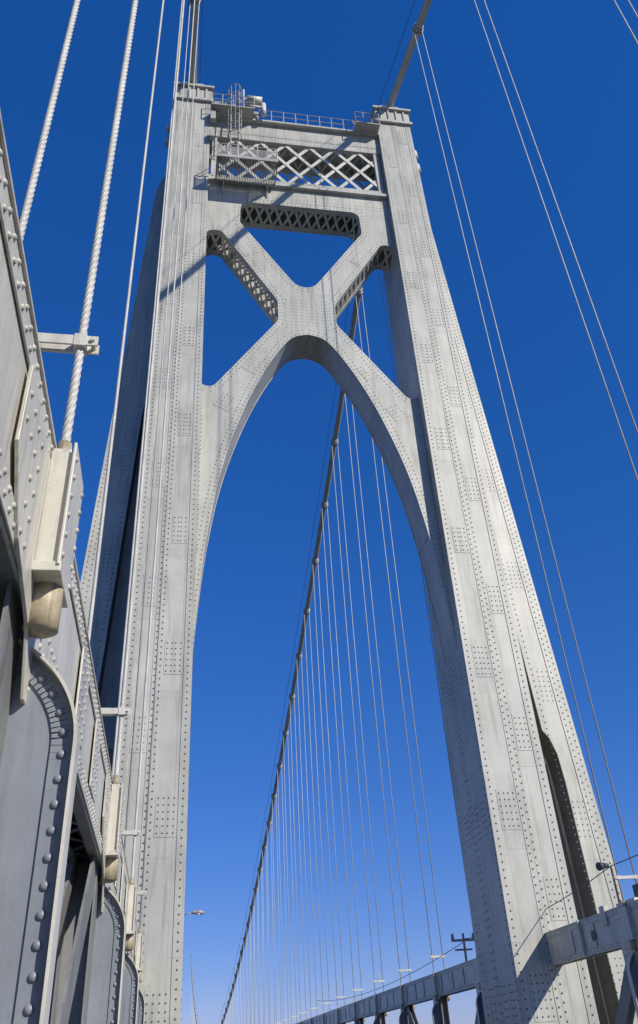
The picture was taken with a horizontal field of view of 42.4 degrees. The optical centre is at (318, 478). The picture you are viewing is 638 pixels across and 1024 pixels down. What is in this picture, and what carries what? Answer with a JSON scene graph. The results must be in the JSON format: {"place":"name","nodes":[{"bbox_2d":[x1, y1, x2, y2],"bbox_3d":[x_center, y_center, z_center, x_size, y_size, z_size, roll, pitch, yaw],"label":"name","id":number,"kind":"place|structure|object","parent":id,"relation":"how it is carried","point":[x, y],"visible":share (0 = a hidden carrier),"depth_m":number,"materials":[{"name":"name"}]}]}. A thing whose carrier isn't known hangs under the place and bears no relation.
{"place":"outdoors","nodes":[
{"label":"outdoors","id":0,"kind":"place"},
{"bbox_2d":[0,0,637,1023],"label":"sky","id":1,"kind":"structure","parent":0,"point":[573,64],"materials":[{"name":"blue"}]},
{"label":"river","id":2,"kind":"structure","parent":0,"visible":0},
{"bbox_2d":[48,82,637,1023],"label":"suspension bridge tower","id":3,"kind":"structure","parent":2,"relation":"in","point":[532,838],"depth_m":34.09,"materials":[{"name":"paint"},{"name":"steel"}]},
{"bbox_2d":[187,0,202,83],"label":"cable","id":4,"kind":"object","parent":3,"relation":"attached to","point":[194,52],"depth_m":48.04,"materials":[{"name":"paint"}]},
{"bbox_2d":[19,0,199,927],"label":"suspender ropes","id":5,"kind":"object","parent":4,"relation":"hanging from","point":[80,344],"visible":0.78,"depth_m":11.79,"materials":[{"name":"paint"}]},
{"bbox_2d":[190,0,431,1023],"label":"cable","id":6,"kind":"object","parent":3,"relation":"attached to","point":[418,27],"visible":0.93,"depth_m":73.68,"materials":[{"name":"paint"}]},
{"bbox_2d":[190,0,637,1023],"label":"suspender ropes","id":7,"kind":"object","parent":6,"relation":"hanging from","point":[618,878],"visible":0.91,"depth_m":46.88,"materials":[{"name":"paint"}]},
{"bbox_2d":[317,854,637,1000],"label":"overhead wire","id":8,"kind":"object","parent":3,"relation":"attached to","point":[472,937],"visible":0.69,"depth_m":25.43,"materials":[{"name":"metal"}]},
{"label":"bridge deck","id":9,"kind":"structure","parent":0,"visible":0},
{"bbox_2d":[0,110,144,1023],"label":"stiffening truss","id":10,"kind":"object","parent":9,"relation":"attached to","point":[62,798],"visible":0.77,"depth_m":3.71,"materials":[{"name":"metal"}]},
{"bbox_2d":[185,910,204,914],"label":"street lamp","id":11,"kind":"object","parent":9,"relation":"on","point":[198,912],"visible":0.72,"depth_m":51.28,"materials":[{"name":"metal"}]},
{"bbox_2d":[295,897,637,1023],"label":"stiffening truss","id":12,"kind":"object","parent":9,"relation":"attached to","point":[604,930],"visible":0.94,"depth_m":24.92,"materials":[{"name":"metal"}]},
{"bbox_2d":[451,933,473,961],"bbox_3d":[5.805,18.729,32.772,1.020,1.050,0.140,3,-36,-9],"label":"antenna mast","id":13,"kind":"object","parent":12,"relation":"on","point":[463,940],"visible":0.74,"depth_m":32.84,"materials":[{"name":"metal"}]},
{"bbox_2d":[596,862,637,902],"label":"floodlight","id":14,"kind":"object","parent":12,"relation":"on","point":[600,866],"visible":0.87,"depth_m":21.93,"materials":[{"name":"metal"}]}
]}

